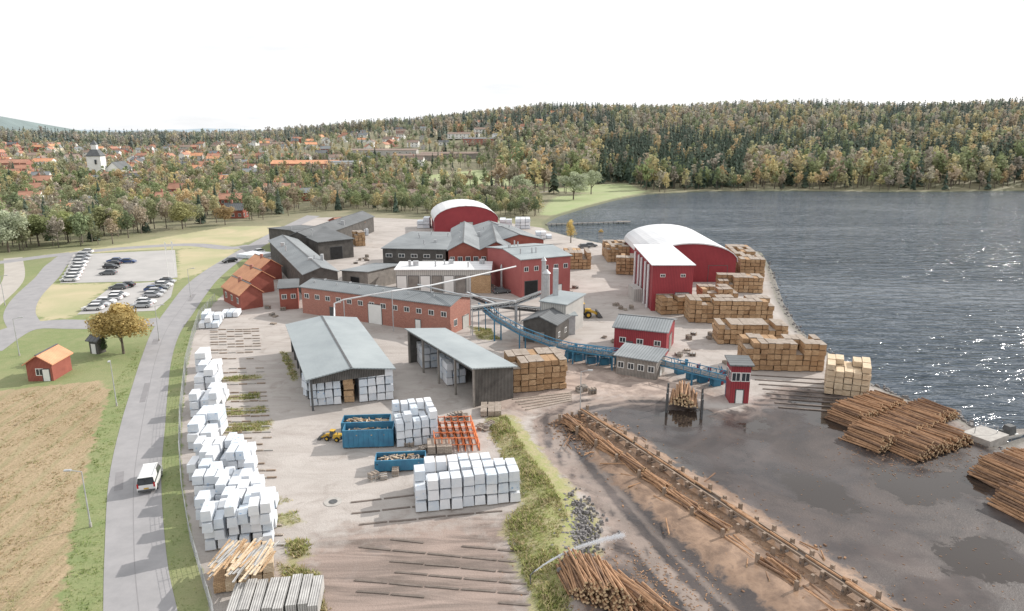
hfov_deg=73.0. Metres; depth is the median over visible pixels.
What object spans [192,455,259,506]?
wrapped timber stack
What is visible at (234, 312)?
wrapped timber stack
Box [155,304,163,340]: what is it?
street lamp
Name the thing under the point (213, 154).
house
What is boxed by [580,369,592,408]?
street lamp
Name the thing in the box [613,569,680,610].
log pile
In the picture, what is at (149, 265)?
parking lot
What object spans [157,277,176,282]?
parked car
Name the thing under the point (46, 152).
house
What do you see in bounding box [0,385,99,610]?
stubble
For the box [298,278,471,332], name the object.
brick factory building
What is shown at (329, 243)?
dark warehouse
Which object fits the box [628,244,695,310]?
boiler house
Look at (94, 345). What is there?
garden shed
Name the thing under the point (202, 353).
wrapped timber stack
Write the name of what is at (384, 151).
apartment building
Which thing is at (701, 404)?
log bunk
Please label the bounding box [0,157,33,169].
apartment building
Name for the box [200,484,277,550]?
wrapped timber stack
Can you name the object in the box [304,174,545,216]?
tree belt
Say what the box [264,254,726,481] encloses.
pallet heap
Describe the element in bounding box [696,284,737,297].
sawn timber stack
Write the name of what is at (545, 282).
cyclone chimney
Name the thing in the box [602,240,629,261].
sawn timber stack
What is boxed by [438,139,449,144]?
house
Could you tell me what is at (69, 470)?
street lamp
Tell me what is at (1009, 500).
log pile
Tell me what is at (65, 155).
house
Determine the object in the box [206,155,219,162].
house
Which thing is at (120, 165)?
church nave
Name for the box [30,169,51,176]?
house
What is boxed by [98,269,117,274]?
parked car
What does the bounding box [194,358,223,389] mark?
wrapped timber stack
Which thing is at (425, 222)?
wrapped timber stack
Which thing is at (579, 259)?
sawn timber stack
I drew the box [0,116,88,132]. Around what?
wooded hill
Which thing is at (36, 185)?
house
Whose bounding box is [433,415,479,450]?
orange steel racks
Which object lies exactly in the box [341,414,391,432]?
blue skip container
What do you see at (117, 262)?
parked car
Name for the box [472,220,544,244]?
sawmill hall
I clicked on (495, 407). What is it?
weathered timber stack
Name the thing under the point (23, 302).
side road
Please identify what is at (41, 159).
house
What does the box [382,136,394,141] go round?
house
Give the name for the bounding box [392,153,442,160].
apartment building
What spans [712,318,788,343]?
sawn timber stack
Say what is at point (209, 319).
wrapped timber stack
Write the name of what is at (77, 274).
parked car
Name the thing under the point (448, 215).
arched hall
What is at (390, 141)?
house
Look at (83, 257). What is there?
parked car
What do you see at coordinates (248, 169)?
house
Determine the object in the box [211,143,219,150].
house
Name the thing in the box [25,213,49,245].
oak tree
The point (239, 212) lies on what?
house
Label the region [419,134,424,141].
house
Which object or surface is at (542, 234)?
wrapped timber stack
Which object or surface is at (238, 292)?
red cottage
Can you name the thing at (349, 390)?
sawn timber stack
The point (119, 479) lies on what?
road markings
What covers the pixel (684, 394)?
log bunk load
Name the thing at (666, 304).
sawn timber stack
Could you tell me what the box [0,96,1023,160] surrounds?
hillside forest
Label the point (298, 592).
weathered timber stack
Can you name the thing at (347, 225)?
dark warehouse
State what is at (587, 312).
wheel loader
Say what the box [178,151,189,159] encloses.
house
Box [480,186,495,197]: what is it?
oak tree
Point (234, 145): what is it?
house
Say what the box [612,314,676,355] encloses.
red shed
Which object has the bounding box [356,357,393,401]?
wrapped timber stack
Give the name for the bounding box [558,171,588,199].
willow tree
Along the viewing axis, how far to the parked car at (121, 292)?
170.55 m
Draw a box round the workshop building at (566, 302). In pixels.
[539,268,585,330]
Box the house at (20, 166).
[13,163,32,169]
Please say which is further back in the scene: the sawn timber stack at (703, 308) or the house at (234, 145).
the house at (234, 145)
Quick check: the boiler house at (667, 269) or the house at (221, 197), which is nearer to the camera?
the boiler house at (667, 269)
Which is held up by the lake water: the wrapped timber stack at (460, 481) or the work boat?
the work boat
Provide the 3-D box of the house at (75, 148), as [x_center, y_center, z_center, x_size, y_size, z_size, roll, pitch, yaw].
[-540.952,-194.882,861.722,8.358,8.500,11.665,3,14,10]
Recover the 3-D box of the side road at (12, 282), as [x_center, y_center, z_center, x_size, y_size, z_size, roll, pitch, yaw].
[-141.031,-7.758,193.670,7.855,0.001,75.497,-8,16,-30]
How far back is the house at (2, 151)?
737.63 m
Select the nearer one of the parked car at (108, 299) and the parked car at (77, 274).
the parked car at (108, 299)
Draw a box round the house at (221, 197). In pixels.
[218,190,242,205]
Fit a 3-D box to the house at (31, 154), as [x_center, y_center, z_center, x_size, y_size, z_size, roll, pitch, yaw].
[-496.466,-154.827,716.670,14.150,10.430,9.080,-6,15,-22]
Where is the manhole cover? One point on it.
(332, 501)
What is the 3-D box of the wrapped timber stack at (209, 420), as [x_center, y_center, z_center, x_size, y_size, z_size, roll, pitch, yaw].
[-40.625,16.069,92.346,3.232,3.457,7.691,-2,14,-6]
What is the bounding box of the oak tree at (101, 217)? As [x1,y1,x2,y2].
[80,206,124,235]
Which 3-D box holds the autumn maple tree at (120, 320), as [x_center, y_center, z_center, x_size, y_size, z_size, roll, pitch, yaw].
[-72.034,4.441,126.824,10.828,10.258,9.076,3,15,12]
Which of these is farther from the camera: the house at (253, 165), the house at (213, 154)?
the house at (213, 154)
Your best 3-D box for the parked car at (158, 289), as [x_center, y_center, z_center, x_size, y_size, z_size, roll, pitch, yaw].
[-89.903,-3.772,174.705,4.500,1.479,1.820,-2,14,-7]
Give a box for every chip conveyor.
[465,291,539,320]
[470,290,540,335]
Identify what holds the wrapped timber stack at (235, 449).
on the ground at (312, 472)
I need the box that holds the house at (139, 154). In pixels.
[135,151,149,156]
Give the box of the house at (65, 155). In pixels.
[63,154,81,160]
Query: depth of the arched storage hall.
187.89 m
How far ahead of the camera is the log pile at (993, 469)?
81.25 m
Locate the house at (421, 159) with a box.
[407,154,424,165]
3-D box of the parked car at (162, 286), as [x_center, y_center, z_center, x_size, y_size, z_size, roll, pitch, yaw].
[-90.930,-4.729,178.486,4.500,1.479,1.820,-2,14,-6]
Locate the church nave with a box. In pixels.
[106,161,131,179]
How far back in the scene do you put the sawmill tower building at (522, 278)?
173.53 m
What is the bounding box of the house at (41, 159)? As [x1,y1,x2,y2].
[32,156,57,165]
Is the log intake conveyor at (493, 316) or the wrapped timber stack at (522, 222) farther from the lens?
the wrapped timber stack at (522, 222)
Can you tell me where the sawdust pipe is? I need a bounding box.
[334,266,515,331]
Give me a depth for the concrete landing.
91.69 m
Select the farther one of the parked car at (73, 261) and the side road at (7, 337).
the parked car at (73, 261)
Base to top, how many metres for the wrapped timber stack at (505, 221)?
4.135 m
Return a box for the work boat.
[999,423,1023,439]
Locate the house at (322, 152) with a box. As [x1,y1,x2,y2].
[315,148,327,154]
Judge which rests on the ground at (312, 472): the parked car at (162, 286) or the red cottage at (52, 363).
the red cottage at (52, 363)
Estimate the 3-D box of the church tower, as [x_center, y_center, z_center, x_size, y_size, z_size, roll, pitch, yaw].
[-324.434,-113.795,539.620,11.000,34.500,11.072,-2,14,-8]
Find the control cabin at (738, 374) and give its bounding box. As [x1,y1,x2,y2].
[724,355,754,403]
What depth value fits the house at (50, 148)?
798.24 m
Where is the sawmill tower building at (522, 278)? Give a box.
[486,240,572,297]
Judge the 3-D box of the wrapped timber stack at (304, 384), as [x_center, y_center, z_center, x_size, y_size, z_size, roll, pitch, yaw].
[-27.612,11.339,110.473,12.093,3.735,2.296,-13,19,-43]
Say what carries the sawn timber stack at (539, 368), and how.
on the ground at (312, 472)
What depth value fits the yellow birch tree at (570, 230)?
252.42 m
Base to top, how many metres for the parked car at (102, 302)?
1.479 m
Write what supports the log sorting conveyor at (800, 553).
on the ground at (312, 472)
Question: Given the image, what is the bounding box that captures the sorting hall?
[381,231,451,263]
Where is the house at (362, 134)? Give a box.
[358,131,367,137]
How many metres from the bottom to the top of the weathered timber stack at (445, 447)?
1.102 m
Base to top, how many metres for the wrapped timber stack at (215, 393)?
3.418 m
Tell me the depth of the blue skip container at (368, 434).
89.58 m
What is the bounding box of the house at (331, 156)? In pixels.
[328,153,342,159]
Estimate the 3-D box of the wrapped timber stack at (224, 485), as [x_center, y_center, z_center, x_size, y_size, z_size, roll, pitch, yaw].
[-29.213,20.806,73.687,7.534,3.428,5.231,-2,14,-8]
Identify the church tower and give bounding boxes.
[85,139,106,172]
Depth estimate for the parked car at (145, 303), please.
160.38 m
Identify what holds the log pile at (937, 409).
on the ground at (312, 472)
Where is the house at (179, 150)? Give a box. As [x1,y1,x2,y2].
[174,148,183,156]
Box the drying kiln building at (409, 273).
[394,259,492,292]
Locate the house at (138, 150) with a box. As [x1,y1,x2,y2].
[135,147,148,153]
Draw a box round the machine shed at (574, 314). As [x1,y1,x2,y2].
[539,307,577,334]
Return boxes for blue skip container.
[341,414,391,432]
[342,421,394,447]
[374,450,425,471]
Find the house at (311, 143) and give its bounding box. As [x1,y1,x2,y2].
[304,141,317,148]
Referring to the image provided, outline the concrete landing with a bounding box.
[963,425,1008,446]
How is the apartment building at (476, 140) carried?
on the ground at (312, 472)
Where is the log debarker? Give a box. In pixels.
[564,344,725,386]
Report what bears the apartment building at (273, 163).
on the ground at (312, 472)
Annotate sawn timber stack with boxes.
[343,379,354,401]
[352,230,365,245]
[504,347,567,391]
[563,247,591,268]
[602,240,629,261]
[616,253,633,274]
[655,294,684,314]
[684,294,773,322]
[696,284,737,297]
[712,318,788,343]
[715,272,763,292]
[725,244,765,276]
[737,333,826,371]
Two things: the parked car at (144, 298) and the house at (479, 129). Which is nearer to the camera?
the parked car at (144, 298)
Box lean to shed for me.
[340,263,396,285]
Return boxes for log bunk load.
[669,380,697,407]
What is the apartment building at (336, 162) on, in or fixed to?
on the ground at (312, 472)
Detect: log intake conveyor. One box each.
[478,302,615,369]
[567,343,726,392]
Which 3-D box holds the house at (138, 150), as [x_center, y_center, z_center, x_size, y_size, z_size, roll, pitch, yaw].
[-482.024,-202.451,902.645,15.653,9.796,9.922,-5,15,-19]
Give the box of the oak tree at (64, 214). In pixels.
[47,211,86,242]
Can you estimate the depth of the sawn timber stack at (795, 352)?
118.03 m
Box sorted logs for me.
[560,408,900,610]
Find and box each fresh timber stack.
[213,540,274,593]
[824,354,871,396]
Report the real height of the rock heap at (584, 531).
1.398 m
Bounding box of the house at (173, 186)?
[168,180,183,190]
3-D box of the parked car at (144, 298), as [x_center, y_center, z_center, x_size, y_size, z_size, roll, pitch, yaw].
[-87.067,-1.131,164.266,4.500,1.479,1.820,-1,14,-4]
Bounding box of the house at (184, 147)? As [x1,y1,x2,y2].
[179,145,189,149]
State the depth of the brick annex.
159.19 m
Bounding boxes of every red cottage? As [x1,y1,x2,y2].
[21,344,72,381]
[221,275,263,309]
[232,264,274,292]
[244,254,281,279]
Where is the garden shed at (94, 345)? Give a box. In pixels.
[85,334,107,353]
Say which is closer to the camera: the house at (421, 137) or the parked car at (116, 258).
the parked car at (116, 258)
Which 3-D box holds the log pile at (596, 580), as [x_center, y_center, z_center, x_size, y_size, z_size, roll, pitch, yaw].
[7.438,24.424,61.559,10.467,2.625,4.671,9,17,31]
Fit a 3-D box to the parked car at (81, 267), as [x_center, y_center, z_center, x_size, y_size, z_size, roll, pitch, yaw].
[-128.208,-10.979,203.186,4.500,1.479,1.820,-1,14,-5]
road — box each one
[0,252,68,263]
[0,257,24,304]
[0,318,158,350]
[3,243,246,327]
[103,215,318,610]
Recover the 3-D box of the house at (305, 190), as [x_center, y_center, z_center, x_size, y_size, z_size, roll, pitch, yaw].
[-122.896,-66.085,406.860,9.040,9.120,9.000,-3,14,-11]
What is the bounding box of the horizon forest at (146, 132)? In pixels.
[0,102,979,143]
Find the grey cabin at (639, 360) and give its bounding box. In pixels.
[613,342,668,379]
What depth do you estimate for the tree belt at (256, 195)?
331.78 m
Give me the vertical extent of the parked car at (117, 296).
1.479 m
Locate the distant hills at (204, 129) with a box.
[80,128,283,132]
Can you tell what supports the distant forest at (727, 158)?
on the ground at (312, 472)
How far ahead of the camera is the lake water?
209.88 m
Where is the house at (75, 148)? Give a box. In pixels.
[71,146,83,152]
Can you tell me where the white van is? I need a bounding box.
[136,462,162,491]
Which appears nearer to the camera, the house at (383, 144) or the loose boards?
the loose boards
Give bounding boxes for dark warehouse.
[269,225,354,260]
[289,211,374,245]
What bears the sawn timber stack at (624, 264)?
on the ground at (312, 472)
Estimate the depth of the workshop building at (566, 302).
141.84 m
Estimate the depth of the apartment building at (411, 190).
426.51 m
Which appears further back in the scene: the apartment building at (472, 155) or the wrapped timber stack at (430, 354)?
the apartment building at (472, 155)
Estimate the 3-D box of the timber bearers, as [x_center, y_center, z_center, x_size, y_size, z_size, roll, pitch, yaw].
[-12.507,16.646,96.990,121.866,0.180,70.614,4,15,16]
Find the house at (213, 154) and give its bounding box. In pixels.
[207,152,221,155]
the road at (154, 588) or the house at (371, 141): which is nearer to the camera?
the road at (154, 588)
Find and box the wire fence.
[178,293,215,610]
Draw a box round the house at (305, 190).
[299,185,310,200]
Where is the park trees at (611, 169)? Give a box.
[495,150,711,188]
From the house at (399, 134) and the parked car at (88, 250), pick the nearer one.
the parked car at (88, 250)
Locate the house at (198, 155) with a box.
[190,151,203,160]
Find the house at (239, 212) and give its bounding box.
[224,200,248,217]
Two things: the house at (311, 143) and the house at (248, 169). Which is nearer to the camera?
the house at (248, 169)
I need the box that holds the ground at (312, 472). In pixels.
[0,116,1023,610]
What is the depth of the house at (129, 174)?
483.61 m
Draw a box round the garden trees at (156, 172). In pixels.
[0,147,398,185]
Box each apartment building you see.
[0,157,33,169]
[270,158,339,171]
[333,159,360,165]
[351,147,418,156]
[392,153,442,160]
[407,187,437,194]
[420,151,479,158]
[447,132,479,138]
[462,137,495,144]
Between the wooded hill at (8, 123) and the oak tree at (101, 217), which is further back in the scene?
the wooded hill at (8, 123)
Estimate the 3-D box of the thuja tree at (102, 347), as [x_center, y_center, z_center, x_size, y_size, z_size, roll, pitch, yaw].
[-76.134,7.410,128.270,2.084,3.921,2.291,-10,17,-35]
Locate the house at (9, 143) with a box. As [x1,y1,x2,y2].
[6,141,18,145]
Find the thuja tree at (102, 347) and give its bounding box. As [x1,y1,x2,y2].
[99,337,107,349]
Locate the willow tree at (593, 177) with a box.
[580,170,603,193]
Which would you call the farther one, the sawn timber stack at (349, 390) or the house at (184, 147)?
the house at (184, 147)
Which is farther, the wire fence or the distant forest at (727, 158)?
the distant forest at (727, 158)
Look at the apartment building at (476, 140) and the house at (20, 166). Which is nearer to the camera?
the house at (20, 166)
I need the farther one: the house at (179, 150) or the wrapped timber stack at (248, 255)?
the house at (179, 150)
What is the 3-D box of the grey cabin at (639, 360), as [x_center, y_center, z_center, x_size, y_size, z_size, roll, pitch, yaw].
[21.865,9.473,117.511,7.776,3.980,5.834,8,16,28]
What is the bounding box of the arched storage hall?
[624,224,737,281]
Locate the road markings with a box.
[114,221,300,610]
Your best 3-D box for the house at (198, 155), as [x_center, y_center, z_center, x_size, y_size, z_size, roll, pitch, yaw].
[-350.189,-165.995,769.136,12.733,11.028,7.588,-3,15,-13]
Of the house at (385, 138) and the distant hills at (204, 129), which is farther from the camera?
the distant hills at (204, 129)
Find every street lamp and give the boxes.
[13,317,22,355]
[63,469,91,527]
[108,360,117,405]
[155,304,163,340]
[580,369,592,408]
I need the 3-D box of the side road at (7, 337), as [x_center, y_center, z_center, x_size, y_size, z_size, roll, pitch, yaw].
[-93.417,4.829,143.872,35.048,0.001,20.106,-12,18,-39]
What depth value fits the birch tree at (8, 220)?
230.77 m
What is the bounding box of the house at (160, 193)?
[154,189,173,208]
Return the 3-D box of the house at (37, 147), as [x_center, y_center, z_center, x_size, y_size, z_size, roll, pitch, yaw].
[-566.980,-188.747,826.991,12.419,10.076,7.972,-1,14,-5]
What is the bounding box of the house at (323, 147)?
[320,144,330,153]
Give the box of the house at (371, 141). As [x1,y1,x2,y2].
[367,140,374,146]
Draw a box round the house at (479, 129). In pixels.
[474,127,485,133]
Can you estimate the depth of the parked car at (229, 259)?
215.73 m
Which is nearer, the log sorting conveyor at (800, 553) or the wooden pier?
the log sorting conveyor at (800, 553)
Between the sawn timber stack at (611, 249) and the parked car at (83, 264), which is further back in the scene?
the sawn timber stack at (611, 249)
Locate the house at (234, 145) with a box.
[228,143,238,149]
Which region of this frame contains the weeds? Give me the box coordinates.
[223,326,572,610]
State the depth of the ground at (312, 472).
83.93 m
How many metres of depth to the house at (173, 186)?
417.66 m
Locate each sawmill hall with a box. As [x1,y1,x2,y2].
[447,221,509,260]
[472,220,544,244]
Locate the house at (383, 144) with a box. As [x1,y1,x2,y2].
[379,141,389,147]
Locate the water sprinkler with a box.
[530,532,625,584]
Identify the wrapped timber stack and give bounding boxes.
[186,432,256,480]
[187,404,227,448]
[189,382,229,417]
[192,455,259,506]
[194,347,211,371]
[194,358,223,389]
[195,474,279,526]
[199,308,223,328]
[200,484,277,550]
[222,308,241,316]
[236,251,270,258]
[302,373,356,395]
[309,380,341,405]
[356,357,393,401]
[391,397,437,447]
[413,452,520,512]
[417,216,430,227]
[417,341,436,367]
[437,353,465,384]
[500,218,511,225]
[515,217,529,228]
[535,230,551,238]
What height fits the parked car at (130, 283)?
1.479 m
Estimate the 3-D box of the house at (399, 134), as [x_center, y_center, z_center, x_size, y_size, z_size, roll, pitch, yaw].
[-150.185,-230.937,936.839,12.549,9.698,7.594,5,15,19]
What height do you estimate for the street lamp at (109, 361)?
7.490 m
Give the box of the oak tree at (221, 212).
[211,205,236,224]
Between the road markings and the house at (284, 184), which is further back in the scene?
the house at (284, 184)
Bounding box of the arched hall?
[431,199,498,231]
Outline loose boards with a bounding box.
[207,537,279,582]
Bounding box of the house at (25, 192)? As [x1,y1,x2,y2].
[18,188,45,202]
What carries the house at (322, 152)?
on the ground at (312, 472)
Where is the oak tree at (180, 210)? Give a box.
[162,202,200,228]
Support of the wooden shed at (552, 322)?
on the ground at (312, 472)
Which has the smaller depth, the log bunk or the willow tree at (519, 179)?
the log bunk
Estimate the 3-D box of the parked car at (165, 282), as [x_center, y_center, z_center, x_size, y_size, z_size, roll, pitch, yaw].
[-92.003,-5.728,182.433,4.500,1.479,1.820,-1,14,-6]
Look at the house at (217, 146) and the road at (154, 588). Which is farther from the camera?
the house at (217, 146)
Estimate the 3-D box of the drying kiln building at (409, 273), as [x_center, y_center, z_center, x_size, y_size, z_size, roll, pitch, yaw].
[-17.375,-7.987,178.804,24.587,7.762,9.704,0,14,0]
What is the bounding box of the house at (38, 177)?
[32,173,52,181]
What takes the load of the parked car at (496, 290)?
on the ground at (312, 472)
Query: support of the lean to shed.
on the ground at (312, 472)
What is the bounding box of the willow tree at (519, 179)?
[510,174,534,187]
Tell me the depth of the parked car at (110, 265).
205.67 m
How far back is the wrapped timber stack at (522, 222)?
289.33 m
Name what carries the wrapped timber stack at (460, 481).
on the ground at (312, 472)
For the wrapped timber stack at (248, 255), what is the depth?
224.71 m
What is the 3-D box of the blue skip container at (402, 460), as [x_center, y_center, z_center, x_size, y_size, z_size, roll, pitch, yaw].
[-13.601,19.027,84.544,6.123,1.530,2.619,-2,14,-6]
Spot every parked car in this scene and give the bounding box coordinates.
[59,275,79,281]
[62,272,81,277]
[64,268,82,273]
[66,265,84,270]
[68,262,86,266]
[71,258,88,263]
[73,255,90,259]
[75,252,91,256]
[78,248,93,252]
[81,303,104,310]
[87,300,110,306]
[96,297,116,303]
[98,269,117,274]
[102,263,120,268]
[104,260,121,264]
[105,293,122,300]
[106,257,121,261]
[107,290,128,296]
[108,283,128,289]
[120,258,136,262]
[123,281,135,287]
[131,300,153,307]
[134,297,156,302]
[142,290,162,297]
[143,285,162,290]
[145,287,166,292]
[153,280,172,285]
[154,284,169,289]
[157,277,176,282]
[222,257,237,262]
[492,287,510,293]
[578,243,590,247]
[585,242,597,246]
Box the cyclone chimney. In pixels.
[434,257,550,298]
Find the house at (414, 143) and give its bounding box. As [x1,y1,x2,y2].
[406,139,419,146]
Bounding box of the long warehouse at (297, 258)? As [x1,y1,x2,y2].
[268,235,339,293]
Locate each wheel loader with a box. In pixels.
[317,429,341,441]
[583,303,602,318]
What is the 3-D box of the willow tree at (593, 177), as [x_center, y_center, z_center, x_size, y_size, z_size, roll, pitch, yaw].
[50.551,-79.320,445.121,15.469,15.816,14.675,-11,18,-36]
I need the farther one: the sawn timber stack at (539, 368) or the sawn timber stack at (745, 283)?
the sawn timber stack at (745, 283)
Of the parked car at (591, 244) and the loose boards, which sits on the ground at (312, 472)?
the parked car at (591, 244)
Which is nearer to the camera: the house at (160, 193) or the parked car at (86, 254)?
the parked car at (86, 254)
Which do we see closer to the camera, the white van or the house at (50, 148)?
the white van
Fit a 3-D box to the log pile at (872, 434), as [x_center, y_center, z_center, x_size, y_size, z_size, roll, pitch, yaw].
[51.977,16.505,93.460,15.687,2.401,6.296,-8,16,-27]
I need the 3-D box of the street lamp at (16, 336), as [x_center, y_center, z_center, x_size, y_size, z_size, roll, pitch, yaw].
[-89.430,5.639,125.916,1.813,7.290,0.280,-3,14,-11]
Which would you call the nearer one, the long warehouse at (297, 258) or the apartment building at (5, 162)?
the long warehouse at (297, 258)
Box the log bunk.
[665,383,703,418]
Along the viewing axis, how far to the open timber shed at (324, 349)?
111.40 m
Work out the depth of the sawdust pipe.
143.28 m
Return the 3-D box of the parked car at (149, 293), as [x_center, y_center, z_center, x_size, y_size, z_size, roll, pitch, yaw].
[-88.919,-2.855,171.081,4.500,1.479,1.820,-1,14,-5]
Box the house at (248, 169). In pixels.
[243,166,256,178]
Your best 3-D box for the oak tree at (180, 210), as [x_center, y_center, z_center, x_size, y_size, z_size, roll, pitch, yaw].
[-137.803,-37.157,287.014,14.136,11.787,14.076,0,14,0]
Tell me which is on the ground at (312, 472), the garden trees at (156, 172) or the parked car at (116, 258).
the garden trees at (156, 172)
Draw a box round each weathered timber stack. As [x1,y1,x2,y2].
[226,573,324,610]
[427,438,452,454]
[480,401,501,416]
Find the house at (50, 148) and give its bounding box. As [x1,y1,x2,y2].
[45,145,54,152]
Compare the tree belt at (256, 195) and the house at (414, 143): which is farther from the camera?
the house at (414, 143)
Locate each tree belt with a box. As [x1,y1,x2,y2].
[0,167,306,250]
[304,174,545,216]
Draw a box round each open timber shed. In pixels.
[285,315,395,410]
[405,328,517,407]
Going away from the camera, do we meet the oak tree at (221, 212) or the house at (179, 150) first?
the oak tree at (221, 212)
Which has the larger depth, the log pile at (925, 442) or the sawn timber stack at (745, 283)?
the sawn timber stack at (745, 283)
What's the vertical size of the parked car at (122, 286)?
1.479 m
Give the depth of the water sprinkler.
66.57 m
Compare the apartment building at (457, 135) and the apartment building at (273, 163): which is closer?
the apartment building at (273, 163)
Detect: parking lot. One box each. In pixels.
[60,250,177,282]
[78,282,174,313]
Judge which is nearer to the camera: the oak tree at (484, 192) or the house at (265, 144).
the oak tree at (484, 192)
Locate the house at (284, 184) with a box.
[264,181,295,186]
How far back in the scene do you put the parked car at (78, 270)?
197.48 m
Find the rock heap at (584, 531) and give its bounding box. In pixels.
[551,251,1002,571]
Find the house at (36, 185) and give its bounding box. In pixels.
[28,180,48,188]
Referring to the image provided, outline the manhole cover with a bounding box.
[324,497,341,506]
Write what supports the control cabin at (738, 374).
on the ground at (312, 472)
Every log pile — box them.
[554,547,637,610]
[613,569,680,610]
[824,390,906,427]
[838,405,947,453]
[881,397,959,421]
[888,422,973,461]
[967,447,1023,489]
[986,479,1023,521]
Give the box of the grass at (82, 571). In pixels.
[61,325,195,610]
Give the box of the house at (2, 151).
[0,149,6,156]
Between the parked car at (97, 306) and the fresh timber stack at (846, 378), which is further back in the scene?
the parked car at (97, 306)
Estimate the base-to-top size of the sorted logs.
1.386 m
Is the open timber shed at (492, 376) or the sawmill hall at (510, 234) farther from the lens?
the sawmill hall at (510, 234)
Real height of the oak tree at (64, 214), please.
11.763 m
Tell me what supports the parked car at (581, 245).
on the ground at (312, 472)
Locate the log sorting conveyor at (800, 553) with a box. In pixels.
[558,405,906,610]
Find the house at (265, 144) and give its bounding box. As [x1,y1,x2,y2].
[260,142,273,148]
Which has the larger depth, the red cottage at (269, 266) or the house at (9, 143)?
the house at (9, 143)
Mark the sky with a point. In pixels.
(71, 64)
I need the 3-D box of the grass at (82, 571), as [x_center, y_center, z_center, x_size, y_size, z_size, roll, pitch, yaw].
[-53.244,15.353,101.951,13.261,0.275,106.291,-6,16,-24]
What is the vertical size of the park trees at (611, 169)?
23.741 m
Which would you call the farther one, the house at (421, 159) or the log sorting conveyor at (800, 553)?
the house at (421, 159)
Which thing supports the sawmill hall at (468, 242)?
on the ground at (312, 472)
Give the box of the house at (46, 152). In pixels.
[39,149,52,157]
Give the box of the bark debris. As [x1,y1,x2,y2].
[499,411,1018,610]
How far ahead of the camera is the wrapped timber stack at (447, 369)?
112.23 m
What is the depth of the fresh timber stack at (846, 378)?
107.06 m
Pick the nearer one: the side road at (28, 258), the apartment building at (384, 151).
the side road at (28, 258)
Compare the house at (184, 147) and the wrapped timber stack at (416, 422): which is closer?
the wrapped timber stack at (416, 422)
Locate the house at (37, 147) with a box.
[32,143,44,151]
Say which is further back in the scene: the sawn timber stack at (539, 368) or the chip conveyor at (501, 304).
the chip conveyor at (501, 304)
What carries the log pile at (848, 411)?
on the ground at (312, 472)
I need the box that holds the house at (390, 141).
[386,139,397,146]
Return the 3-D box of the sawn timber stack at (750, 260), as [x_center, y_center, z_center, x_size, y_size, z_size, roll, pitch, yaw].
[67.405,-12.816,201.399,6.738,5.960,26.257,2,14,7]
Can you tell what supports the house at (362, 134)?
on the ground at (312, 472)
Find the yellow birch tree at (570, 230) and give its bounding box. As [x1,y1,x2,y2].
[565,220,576,242]
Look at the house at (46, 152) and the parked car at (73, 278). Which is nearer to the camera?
the parked car at (73, 278)
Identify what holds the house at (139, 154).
on the ground at (312, 472)
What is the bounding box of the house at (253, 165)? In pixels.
[242,162,256,170]
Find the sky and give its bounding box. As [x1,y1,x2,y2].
[0,0,1023,129]
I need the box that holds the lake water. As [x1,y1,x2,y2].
[547,191,1023,441]
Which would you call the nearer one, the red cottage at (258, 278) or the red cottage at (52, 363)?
the red cottage at (52, 363)
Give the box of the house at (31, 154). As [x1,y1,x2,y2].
[27,151,41,159]
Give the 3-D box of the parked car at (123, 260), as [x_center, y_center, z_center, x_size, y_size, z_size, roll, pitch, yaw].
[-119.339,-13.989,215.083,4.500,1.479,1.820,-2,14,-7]
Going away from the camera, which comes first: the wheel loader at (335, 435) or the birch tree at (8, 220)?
the wheel loader at (335, 435)
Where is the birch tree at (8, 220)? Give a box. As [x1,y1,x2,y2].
[0,210,29,252]
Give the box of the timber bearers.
[210,328,846,605]
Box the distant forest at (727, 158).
[0,121,1023,199]
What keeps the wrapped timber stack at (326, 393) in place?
on the ground at (312, 472)
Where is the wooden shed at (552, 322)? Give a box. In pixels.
[520,307,571,343]
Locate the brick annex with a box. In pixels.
[277,278,298,309]
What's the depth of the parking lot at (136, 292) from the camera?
170.68 m
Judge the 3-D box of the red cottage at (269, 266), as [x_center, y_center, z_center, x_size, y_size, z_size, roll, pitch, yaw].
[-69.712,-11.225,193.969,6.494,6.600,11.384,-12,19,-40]
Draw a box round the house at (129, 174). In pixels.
[122,171,141,179]
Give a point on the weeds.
(299, 544)
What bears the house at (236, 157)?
on the ground at (312, 472)
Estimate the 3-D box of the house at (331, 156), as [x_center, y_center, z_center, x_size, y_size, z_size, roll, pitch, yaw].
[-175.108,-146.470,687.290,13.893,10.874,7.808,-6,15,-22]
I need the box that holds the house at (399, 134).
[396,131,405,138]
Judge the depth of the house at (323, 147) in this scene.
791.28 m
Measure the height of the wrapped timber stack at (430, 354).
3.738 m
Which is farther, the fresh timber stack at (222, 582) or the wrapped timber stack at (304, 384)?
the wrapped timber stack at (304, 384)
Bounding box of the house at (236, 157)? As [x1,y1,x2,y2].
[234,154,243,162]
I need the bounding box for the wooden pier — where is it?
[546,221,630,225]
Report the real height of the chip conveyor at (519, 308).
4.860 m
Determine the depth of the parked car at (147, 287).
176.53 m
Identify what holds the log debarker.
on the ground at (312, 472)
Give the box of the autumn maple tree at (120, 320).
[84,302,152,353]
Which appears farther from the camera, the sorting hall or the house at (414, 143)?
the house at (414, 143)
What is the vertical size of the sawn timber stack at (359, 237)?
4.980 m
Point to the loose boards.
(257, 557)
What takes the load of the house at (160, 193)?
on the ground at (312, 472)
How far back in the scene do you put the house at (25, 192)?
368.44 m

